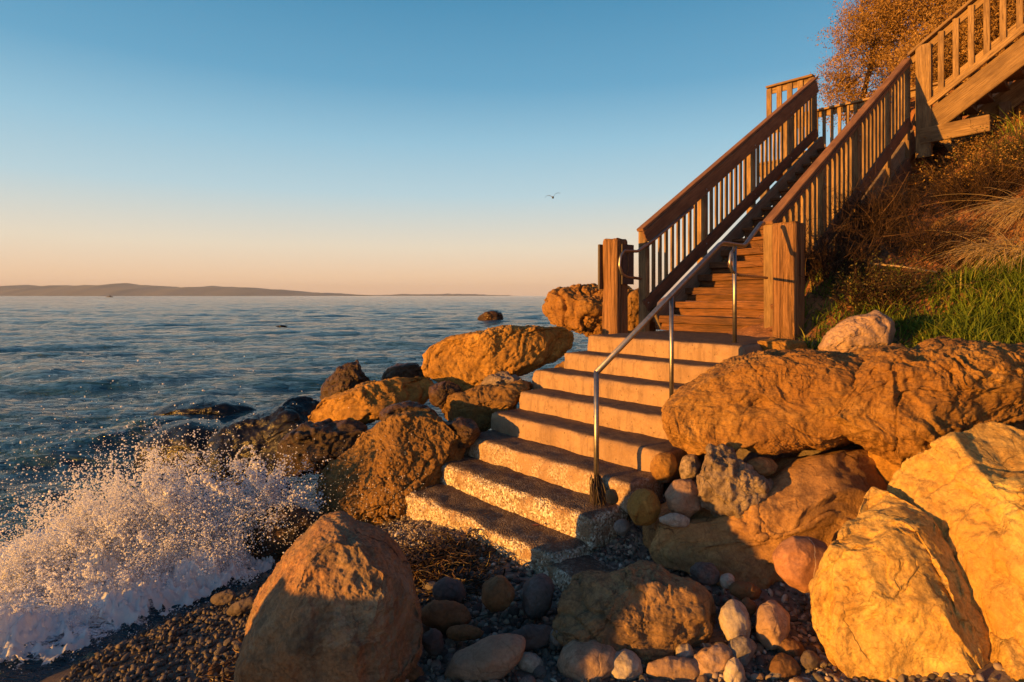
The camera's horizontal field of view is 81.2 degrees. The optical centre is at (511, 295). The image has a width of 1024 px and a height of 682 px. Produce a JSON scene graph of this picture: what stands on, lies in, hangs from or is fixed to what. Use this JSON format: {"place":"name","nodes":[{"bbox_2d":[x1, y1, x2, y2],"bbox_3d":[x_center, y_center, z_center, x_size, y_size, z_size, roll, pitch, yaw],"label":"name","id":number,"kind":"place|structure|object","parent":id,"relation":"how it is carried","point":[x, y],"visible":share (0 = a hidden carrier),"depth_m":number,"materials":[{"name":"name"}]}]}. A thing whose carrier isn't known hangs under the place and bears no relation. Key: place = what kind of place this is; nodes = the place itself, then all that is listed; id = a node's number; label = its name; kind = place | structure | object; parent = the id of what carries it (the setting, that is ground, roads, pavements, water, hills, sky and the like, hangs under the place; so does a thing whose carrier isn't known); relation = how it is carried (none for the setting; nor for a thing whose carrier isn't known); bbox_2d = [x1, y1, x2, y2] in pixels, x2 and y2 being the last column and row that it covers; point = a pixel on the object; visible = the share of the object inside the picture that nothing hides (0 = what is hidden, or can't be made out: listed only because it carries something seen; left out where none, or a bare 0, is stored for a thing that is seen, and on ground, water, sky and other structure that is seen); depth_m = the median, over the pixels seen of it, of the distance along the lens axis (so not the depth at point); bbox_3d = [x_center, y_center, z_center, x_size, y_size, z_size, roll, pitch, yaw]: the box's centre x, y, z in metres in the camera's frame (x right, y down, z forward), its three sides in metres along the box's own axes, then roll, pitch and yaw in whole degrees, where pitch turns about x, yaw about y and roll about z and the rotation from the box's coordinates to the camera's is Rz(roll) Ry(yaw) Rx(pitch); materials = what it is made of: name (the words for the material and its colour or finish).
{"place":"outdoors","nodes":[
{"label":"outdoors","id":0,"kind":"place"},
{"bbox_2d":[0,283,365,295],"bbox_3d":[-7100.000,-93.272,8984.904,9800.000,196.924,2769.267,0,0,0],"label":"hills","id":1,"kind":"structure","parent":0,"point":[123,289],"depth_m":8083.20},
{"bbox_2d":[0,296,665,681],"bbox_3d":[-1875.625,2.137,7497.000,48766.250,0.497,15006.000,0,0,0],"label":"sea","id":2,"kind":"structure","parent":0,"point":[60,356],"depth_m":19.29,"materials":[{"name":"liquid"}]},
{"bbox_2d":[133,418,223,470],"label":"sea washed rock","id":3,"kind":"object","parent":2,"relation":"in","point":[205,427],"visible":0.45,"depth_m":7.81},
{"bbox_2d":[153,395,256,415],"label":"submerged rock","id":4,"kind":"object","parent":2,"relation":"in","point":[215,404],"visible":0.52,"depth_m":10.06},
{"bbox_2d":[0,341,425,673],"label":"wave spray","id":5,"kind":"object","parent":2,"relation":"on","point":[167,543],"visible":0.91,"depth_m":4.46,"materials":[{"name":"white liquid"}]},
{"bbox_2d":[219,480,296,511],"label":"shore rock","id":6,"kind":"object","parent":2,"relation":"in","point":[289,488],"visible":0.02,"depth_m":5.50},
{"bbox_2d":[202,396,319,491],"bbox_3d":[-2.926,1.791,6.980,1.322,1.192,1.227,0,0,0],"label":"black wet boulder","id":7,"kind":"object","parent":2,"relation":"in","point":[268,429],"visible":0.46,"depth_m":6.59,"materials":[{"name":"stone"}]},
{"bbox_2d":[477,311,502,320],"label":"offshore rock","id":8,"kind":"object","parent":2,"relation":"in","point":[491,315],"visible":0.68,"depth_m":51.39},
{"bbox_2d":[366,294,510,295],"bbox_3d":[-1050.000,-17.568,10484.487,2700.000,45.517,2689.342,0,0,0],"label":"hills","id":9,"kind":"structure","parent":0,"point":[438,295],"depth_m":9542.94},
{"bbox_2d":[0,0,945,295],"label":"sky","id":10,"kind":"structure","parent":0,"point":[358,147],"materials":[{"name":"blue"}]},
{"bbox_2d":[39,0,1023,681],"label":"ground","id":11,"kind":"structure","parent":0,"point":[987,670],"depth_m":4.49,"materials":[{"name":"soil"}]},
{"bbox_2d":[207,663,220,678],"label":"beach pebble","id":12,"kind":"object","parent":11,"relation":"on","point":[215,670],"visible":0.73,"depth_m":3.11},
{"bbox_2d":[197,638,238,681],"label":"kelp pile","id":13,"kind":"object","parent":11,"relation":"on","point":[222,678],"visible":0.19,"depth_m":2.99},
{"bbox_2d":[213,646,226,656],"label":"beach pebble","id":14,"kind":"object","parent":11,"relation":"on","point":[220,650],"visible":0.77,"depth_m":3.33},
{"bbox_2d":[210,589,235,605],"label":"beach stone","id":15,"kind":"object","parent":11,"relation":"on","point":[224,597],"visible":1,"depth_m":3.97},
{"bbox_2d":[226,597,254,615],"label":"beach stone","id":16,"kind":"object","parent":11,"relation":"on","point":[240,607],"visible":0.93,"depth_m":3.78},
{"bbox_2d":[238,505,322,563],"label":"shore rock","id":17,"kind":"object","parent":11,"relation":"on","point":[275,550],"visible":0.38,"depth_m":4.83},
{"bbox_2d":[275,418,367,477],"bbox_3d":[-1.886,1.518,5.962,0.910,0.569,0.580,0,0,0],"label":"splash side rock","id":18,"kind":"object","parent":11,"relation":"on","point":[334,440],"visible":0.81,"depth_m":5.77,"materials":[{"name":"stone"}]},
{"bbox_2d":[234,511,422,681],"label":"foreground boulder","id":19,"kind":"object","parent":11,"relation":"on","point":[336,599],"visible":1,"depth_m":2.50,"materials":[{"name":"stone"}]},
{"bbox_2d":[320,360,370,401],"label":"pyramid rock","id":20,"kind":"object","parent":11,"relation":"on","point":[346,376],"visible":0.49,"depth_m":7.84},
{"bbox_2d":[307,376,433,424],"bbox_3d":[-1.542,1.193,6.512,1.392,0.608,0.708,0,0,0],"label":"slanting long boulder","id":21,"kind":"object","parent":11,"relation":"on","point":[366,402],"visible":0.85,"depth_m":6.34,"materials":[{"name":"stone"}]},
{"bbox_2d":[314,410,465,524],"bbox_3d":[-1.114,1.562,5.383,1.418,1.053,0.940,0,0,0],"label":"boulder","id":22,"kind":"object","parent":11,"relation":"on","point":[428,447],"visible":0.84,"depth_m":5.16,"materials":[{"name":"stone"}]},
{"bbox_2d":[378,400,437,420],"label":"shore rock","id":23,"kind":"object","parent":22,"relation":"on","point":[392,409],"visible":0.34,"depth_m":5.64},
{"bbox_2d":[446,417,480,448],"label":"shore rock","id":24,"kind":"object","parent":22,"relation":"on","point":[466,430],"visible":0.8,"depth_m":5.25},
{"bbox_2d":[381,362,429,379],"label":"dark rock","id":25,"kind":"object","parent":11,"relation":"on","point":[408,370],"visible":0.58,"depth_m":8.39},
{"bbox_2d":[406,665,423,681],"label":"beach stone","id":26,"kind":"object","parent":11,"relation":"on","point":[415,673],"visible":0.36,"depth_m":2.82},
{"bbox_2d":[422,628,443,655],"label":"beach stone","id":27,"kind":"object","parent":11,"relation":"on","point":[432,642],"visible":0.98,"depth_m":2.96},
{"bbox_2d":[421,600,470,632],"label":"beach stone","id":28,"kind":"object","parent":11,"relation":"on","point":[442,616],"visible":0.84,"depth_m":3.15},
{"bbox_2d":[432,576,465,602],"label":"beach stone","id":29,"kind":"object","parent":11,"relation":"on","point":[448,588],"visible":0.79,"depth_m":3.40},
{"bbox_2d":[396,513,511,601],"bbox_3d":[-0.532,1.744,3.973,1.093,0.299,1.170,0,0,0],"label":"kelp pile","id":30,"kind":"object","parent":11,"relation":"on","point":[428,558],"visible":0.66,"depth_m":3.93,"materials":[{"name":"plant"}]},
{"bbox_2d":[446,624,483,640],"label":"beach stone","id":31,"kind":"object","parent":11,"relation":"on","point":[464,632],"visible":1,"depth_m":3.06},
{"bbox_2d":[416,557,517,618],"bbox_3d":[-0.290,1.766,3.620,0.686,0.126,0.691,0,0,0],"label":"kelp pile","id":32,"kind":"object","parent":11,"relation":"on","point":[472,587],"visible":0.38,"depth_m":3.63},
{"bbox_2d":[445,633,525,681],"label":"oblong cobble","id":33,"kind":"object","parent":11,"relation":"on","point":[497,656],"visible":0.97,"depth_m":2.78,"materials":[{"name":"stone"}]},
{"bbox_2d":[441,380,532,431],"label":"boulder","id":34,"kind":"object","parent":11,"relation":"on","point":[479,405],"visible":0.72,"depth_m":5.97,"materials":[{"name":"stone"}]},
{"bbox_2d":[428,380,462,408],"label":"shore rock","id":35,"kind":"object","parent":34,"relation":"on","point":[439,392],"visible":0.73,"depth_m":6.20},
{"bbox_2d":[480,371,521,384],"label":"shore rock","id":36,"kind":"object","parent":34,"relation":"on","point":[499,377],"visible":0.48,"depth_m":6.23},
{"bbox_2d":[421,325,573,391],"bbox_3d":[-0.153,0.725,7.069,1.815,0.791,0.771,0,0,0],"label":"boulder","id":37,"kind":"object","parent":11,"relation":"on","point":[465,361],"visible":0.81,"depth_m":6.82,"materials":[{"name":"stone"}]},
{"bbox_2d":[481,575,514,612],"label":"beach stone","id":38,"kind":"object","parent":11,"relation":"on","point":[498,593],"visible":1,"depth_m":3.24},
{"bbox_2d":[508,606,519,616],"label":"beach pebble","id":39,"kind":"object","parent":11,"relation":"on","point":[513,610],"visible":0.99,"depth_m":3.33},
{"bbox_2d":[518,652,543,672],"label":"beach stone","id":40,"kind":"object","parent":11,"relation":"on","point":[529,662],"visible":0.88,"depth_m":2.85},
{"bbox_2d":[511,624,552,650],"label":"beach stone","id":41,"kind":"object","parent":11,"relation":"on","point":[536,636],"visible":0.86,"depth_m":2.96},
{"bbox_2d":[522,573,554,619],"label":"beach stone","id":42,"kind":"object","parent":11,"relation":"on","point":[538,590],"visible":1,"depth_m":3.23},
{"bbox_2d":[533,665,546,678],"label":"beach pebble","id":43,"kind":"object","parent":11,"relation":"on","point":[539,671],"visible":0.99,"depth_m":2.81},
{"bbox_2d":[60,493,1020,681],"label":"gravel","id":44,"kind":"structure","parent":11,"relation":"on","point":[198,640],"depth_m":3.36,"materials":[{"name":"gravel"}]},
{"bbox_2d":[549,629,562,645],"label":"beach stone","id":45,"kind":"object","parent":11,"relation":"on","point":[553,641],"visible":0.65,"depth_m":2.97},
{"bbox_2d":[557,639,615,681],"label":"egg cobble","id":46,"kind":"object","parent":11,"relation":"on","point":[592,660],"visible":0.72,"depth_m":2.80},
{"bbox_2d":[542,283,633,336],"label":"knobby boulder","id":47,"kind":"object","parent":11,"relation":"on","point":[577,308],"visible":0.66,"depth_m":8.19,"materials":[{"name":"stone"}]},
{"bbox_2d":[405,330,782,591],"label":"concrete staircase","id":48,"kind":"structure","parent":11,"relation":"on","point":[514,474],"depth_m":4.83,"materials":[{"name":"concrete"}]},
{"bbox_2d":[589,474,607,506],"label":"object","id":49,"kind":"object","parent":48,"relation":"on","point":[597,494],"visible":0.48,"depth_m":4.17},
{"bbox_2d":[598,238,633,333],"bbox_3d":[1.292,0.016,7.427,0.308,1.448,0.333,0,0,-43],"label":"timber post","id":50,"kind":"object","parent":48,"relation":"on","point":[613,282],"visible":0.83,"depth_m":7.32,"materials":[{"name":"brown wood"}]},
{"bbox_2d":[618,206,693,279],"bbox_3d":[1.907,-0.723,7.769,1.640,1.054,0.038,0,0,-41],"label":"grab rail","id":51,"kind":"object","parent":50,"relation":"attached to","point":[649,243],"visible":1,"depth_m":7.52,"materials":[{"name":"silver metal"}]},
{"bbox_2d":[594,221,767,487],"bbox_3d":[1.593,0.380,5.099,2.692,2.220,0.082,0,0,-42],"label":"metal handrail","id":52,"kind":"object","parent":48,"relation":"on","point":[599,369],"visible":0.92,"depth_m":4.82,"materials":[{"name":"silver metal"}]},
{"bbox_2d":[636,0,1023,332],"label":"wooden stairway","id":53,"kind":"object","parent":48,"relation":"on","point":[877,127],"visible":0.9,"depth_m":8.70,"materials":[{"name":"brown wood"}]},
{"bbox_2d":[605,489,618,504],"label":"beach stone","id":54,"kind":"object","parent":11,"relation":"on","point":[612,497],"visible":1,"depth_m":3.86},
{"bbox_2d":[614,519,629,535],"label":"beach stone","id":55,"kind":"object","parent":11,"relation":"on","point":[621,526],"visible":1,"depth_m":3.76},
{"bbox_2d":[610,648,642,681],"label":"beach stone","id":56,"kind":"object","parent":11,"relation":"on","point":[628,665],"visible":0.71,"depth_m":2.79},
{"bbox_2d":[551,560,716,665],"bbox_3d":[0.648,1.647,3.102,0.904,0.396,0.504,0,0,0],"label":"flat boulder","id":57,"kind":"object","parent":11,"relation":"on","point":[646,611],"visible":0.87,"depth_m":2.97,"materials":[{"name":"brown stone"}]},
{"bbox_2d":[628,288,656,332],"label":"boulder","id":58,"kind":"object","parent":11,"relation":"on","point":[633,302],"visible":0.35,"depth_m":7.81,"materials":[{"name":"stone"}]},
{"bbox_2d":[646,656,699,680],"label":"beach stone","id":59,"kind":"object","parent":11,"relation":"on","point":[677,668],"visible":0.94,"depth_m":2.79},
{"bbox_2d":[676,643,694,658],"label":"beach stone","id":60,"kind":"object","parent":11,"relation":"on","point":[686,650],"visible":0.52,"depth_m":2.90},
{"bbox_2d":[690,562,719,584],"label":"beach stone","id":61,"kind":"object","parent":11,"relation":"on","point":[704,573],"visible":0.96,"depth_m":3.27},
{"bbox_2d":[692,643,732,677],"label":"beach stone","id":62,"kind":"object","parent":11,"relation":"on","point":[712,659],"visible":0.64,"depth_m":2.80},
{"bbox_2d":[720,573,734,588],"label":"beach stone","id":63,"kind":"object","parent":11,"relation":"on","point":[727,580],"visible":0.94,"depth_m":3.22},
{"bbox_2d":[723,657,745,681],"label":"beach stone","id":64,"kind":"object","parent":11,"relation":"on","point":[734,670],"visible":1,"depth_m":2.71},
{"bbox_2d":[718,599,751,641],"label":"beach stone","id":65,"kind":"object","parent":11,"relation":"on","point":[734,618],"visible":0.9,"depth_m":2.94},
{"bbox_2d":[728,635,756,665],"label":"beach stone","id":66,"kind":"object","parent":11,"relation":"on","point":[743,648],"visible":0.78,"depth_m":2.84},
{"bbox_2d":[729,581,760,599],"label":"beach stone","id":67,"kind":"object","parent":11,"relation":"on","point":[741,590],"visible":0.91,"depth_m":3.17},
{"bbox_2d":[741,597,755,615],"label":"beach stone","id":68,"kind":"object","parent":11,"relation":"on","point":[749,604],"visible":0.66,"depth_m":3.07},
{"bbox_2d":[755,655,765,665],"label":"beach pebble","id":69,"kind":"object","parent":11,"relation":"on","point":[760,659],"visible":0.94,"depth_m":2.83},
{"bbox_2d":[642,449,887,589],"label":"mossy slab","id":70,"kind":"structure","parent":11,"relation":"on","point":[819,496],"depth_m":3.51,"materials":[{"name":"stone"}]},
{"bbox_2d":[627,488,660,525],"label":"beach stone","id":71,"kind":"object","parent":70,"relation":"on","point":[644,506],"visible":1,"depth_m":3.67,"materials":[{"name":"stone"}]},
{"bbox_2d":[650,452,677,480],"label":"beach stone","id":72,"kind":"object","parent":70,"relation":"on","point":[663,466],"visible":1,"depth_m":3.92,"materials":[{"name":"stone"}]},
{"bbox_2d":[659,513,689,527],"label":"beach stone","id":73,"kind":"object","parent":70,"relation":"on","point":[675,520],"visible":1,"depth_m":3.58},
{"bbox_2d":[664,479,701,517],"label":"beach stone","id":74,"kind":"object","parent":70,"relation":"on","point":[681,497],"visible":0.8,"depth_m":3.66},
{"bbox_2d":[679,454,700,479],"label":"beach stone","id":75,"kind":"object","parent":74,"relation":"on","point":[690,466],"visible":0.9,"depth_m":3.85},
{"bbox_2d":[696,444,773,517],"bbox_3d":[1.365,1.136,3.644,0.502,0.466,0.339,0,0,0],"label":"conglomerate rock","id":76,"kind":"object","parent":70,"relation":"on","point":[729,483],"visible":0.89,"depth_m":3.53,"materials":[{"name":"stone"}]},
{"bbox_2d":[746,457,777,476],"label":"beach stone","id":77,"kind":"object","parent":70,"relation":"on","point":[765,467],"visible":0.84,"depth_m":3.71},
{"bbox_2d":[755,600,789,650],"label":"beach stone","id":78,"kind":"object","parent":11,"relation":"on","point":[772,624],"visible":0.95,"depth_m":2.92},
{"bbox_2d":[757,337,807,350],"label":"shore rock","id":79,"kind":"object","parent":11,"relation":"on","point":[777,343],"visible":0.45,"depth_m":5.38,"materials":[{"name":"stone"}]},
{"bbox_2d":[768,652,800,681],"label":"beach stone","id":80,"kind":"object","parent":11,"relation":"on","point":[786,666],"visible":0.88,"depth_m":2.76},
{"bbox_2d":[772,221,804,339],"bbox_3d":[2.814,0.019,6.081,0.259,1.542,0.257,0,0,-42],"label":"timber post","id":81,"kind":"object","parent":11,"relation":"on","point":[788,262],"visible":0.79,"depth_m":5.99,"materials":[{"name":"brown wood"}]},
{"bbox_2d":[777,638,805,657],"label":"beach stone","id":82,"kind":"object","parent":11,"relation":"on","point":[793,648],"visible":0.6,"depth_m":2.87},
{"bbox_2d":[772,536,827,592],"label":"veined cobble","id":83,"kind":"object","parent":11,"relation":"on","point":[796,560],"visible":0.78,"depth_m":3.06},
{"bbox_2d":[800,649,820,669],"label":"beach stone","id":84,"kind":"object","parent":11,"relation":"on","point":[810,659],"visible":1,"depth_m":2.78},
{"bbox_2d":[812,672,824,681],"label":"beach pebble","id":85,"kind":"object","parent":11,"relation":"on","point":[818,677],"visible":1,"depth_m":2.69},
{"bbox_2d":[749,201,919,289],"bbox_3d":[3.500,-0.464,6.675,1.809,1.180,1.608,0,0,34],"label":"dry shrub","id":86,"kind":"object","parent":11,"relation":"on","point":[822,260],"visible":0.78,"depth_m":6.50,"materials":[{"name":"plant"}]},
{"bbox_2d":[818,310,895,352],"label":"bank boulder","id":87,"kind":"object","parent":11,"relation":"on","point":[872,328],"visible":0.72,"depth_m":5.03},
{"bbox_2d":[805,0,933,133],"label":"bush","id":88,"kind":"object","parent":11,"relation":"on","point":[870,25],"visible":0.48,"depth_m":13.88,"materials":[{"name":"brown plant"}]},
{"bbox_2d":[786,157,961,245],"bbox_3d":[4.259,-1.054,7.485,2.216,1.386,2.157,0,0,41],"label":"dry shrub","id":89,"kind":"object","parent":11,"relation":"on","point":[869,222],"visible":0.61,"depth_m":7.24,"materials":[{"name":"plant"}]},
{"bbox_2d":[868,451,900,485],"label":"ledge support rock","id":90,"kind":"object","parent":11,"relation":"on","point":[886,469],"visible":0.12,"depth_m":3.73,"materials":[{"name":"stone"}]},
{"bbox_2d":[661,348,863,455],"bbox_3d":[1.853,0.727,4.184,1.706,0.732,1.133,0,0,0],"label":"eroded ledge boulder","id":91,"kind":"object","parent":90,"relation":"on","point":[772,402],"visible":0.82,"depth_m":3.80,"materials":[{"name":"stone"}]},
{"bbox_2d":[827,335,1023,467],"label":"swirled sandstone boulder","id":92,"kind":"object","parent":90,"relation":"on","point":[902,403],"visible":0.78,"depth_m":3.52,"materials":[{"name":"stone"}]},
{"bbox_2d":[761,19,1023,349],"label":"dry litter","id":93,"kind":"object","parent":11,"relation":"on","point":[916,256],"visible":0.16,"depth_m":6.39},
{"bbox_2d":[799,241,988,319],"bbox_3d":[3.681,-0.122,6.186,1.546,0.986,1.644,0,0,14],"label":"dry shrub","id":94,"kind":"object","parent":11,"relation":"on","point":[877,288],"visible":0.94,"depth_m":5.98,"materials":[{"name":"brown plant"}]},
{"bbox_2d":[808,487,989,681],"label":"front right boulder","id":95,"kind":"object","parent":11,"relation":"on","point":[890,592],"visible":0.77,"depth_m":2.68,"materials":[{"name":"stone"}]},
{"bbox_2d":[831,183,976,231],"bbox_3d":[4.973,-1.073,7.939,1.842,0.869,2.112,0,0,13],"label":"dry shrub","id":96,"kind":"object","parent":11,"relation":"on","point":[933,211],"visible":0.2,"depth_m":7.46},
{"bbox_2d":[791,106,1023,349],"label":"grass","id":97,"kind":"structure","parent":11,"relation":"on","point":[964,326],"depth_m":5.62,"materials":[{"name":"plant"}]},
{"bbox_2d":[860,0,965,79],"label":"bush","id":98,"kind":"object","parent":11,"relation":"on","point":[921,3],"visible":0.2,"depth_m":13.16,"materials":[{"name":"brown plant"}]},
{"bbox_2d":[820,179,1023,272],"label":"dry shrub","id":99,"kind":"object","parent":11,"relation":"on","point":[940,241],"visible":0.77,"depth_m":6.55,"materials":[{"name":"plant"}]},
{"bbox_2d":[929,215,955,230],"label":"bank rock","id":100,"kind":"object","parent":11,"relation":"on","point":[936,224],"visible":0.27,"depth_m":7.14,"materials":[{"name":"stone"}]},
{"bbox_2d":[872,135,1023,217],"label":"dry shrub","id":101,"kind":"object","parent":11,"relation":"on","point":[987,183],"visible":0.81,"depth_m":7.36,"materials":[{"name":"plant"}]},
{"bbox_2d":[877,0,1023,105],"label":"bush","id":102,"kind":"object","parent":11,"relation":"on","point":[978,34],"visible":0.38,"depth_m":11.07,"materials":[{"name":"brown plant"}]},
{"bbox_2d":[887,421,1023,645],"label":"boulder","id":103,"kind":"object","parent":11,"relation":"on","point":[964,490],"visible":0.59,"depth_m":2.84,"materials":[{"name":"stone"}]},
{"bbox_2d":[889,131,1023,201],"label":"brown bush","id":104,"kind":"object","parent":11,"relation":"on","point":[964,170],"visible":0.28,"depth_m":7.89,"materials":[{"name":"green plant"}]},
{"bbox_2d":[909,218,1023,284],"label":"straw tuft","id":105,"kind":"object","parent":11,"relation":"on","point":[984,249],"visible":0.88,"depth_m":6.12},
{"bbox_2d":[911,109,1022,171],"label":"brown bush","id":106,"kind":"object","parent":11,"relation":"on","point":[970,140],"visible":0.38,"depth_m":8.97,"materials":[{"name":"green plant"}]},
{"bbox_2d":[912,110,1023,188],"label":"brown bush","id":107,"kind":"object","parent":11,"relation":"on","point":[1012,134],"visible":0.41,"depth_m":7.84,"materials":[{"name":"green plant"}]},
{"bbox_2d":[924,166,1023,257],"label":"straw tuft","id":108,"kind":"object","parent":11,"relation":"on","point":[1014,203],"visible":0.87,"depth_m":6.50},
{"bbox_2d":[972,221,987,240],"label":"bank rock","id":109,"kind":"object","parent":11,"relation":"on","point":[980,224],"visible":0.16,"depth_m":6.73,"materials":[{"name":"stone"}]},
{"bbox_2d":[953,131,1023,199],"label":"brown bush","id":110,"kind":"object","parent":11,"relation":"on","point":[1007,161],"visible":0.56,"depth_m":7.43,"materials":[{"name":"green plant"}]},
{"bbox_2d":[988,632,1023,681],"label":"corner boulder","id":111,"kind":"object","parent":11,"relation":"on","point":[1007,655],"visible":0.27,"depth_m":2.49,"materials":[{"name":"stone"}]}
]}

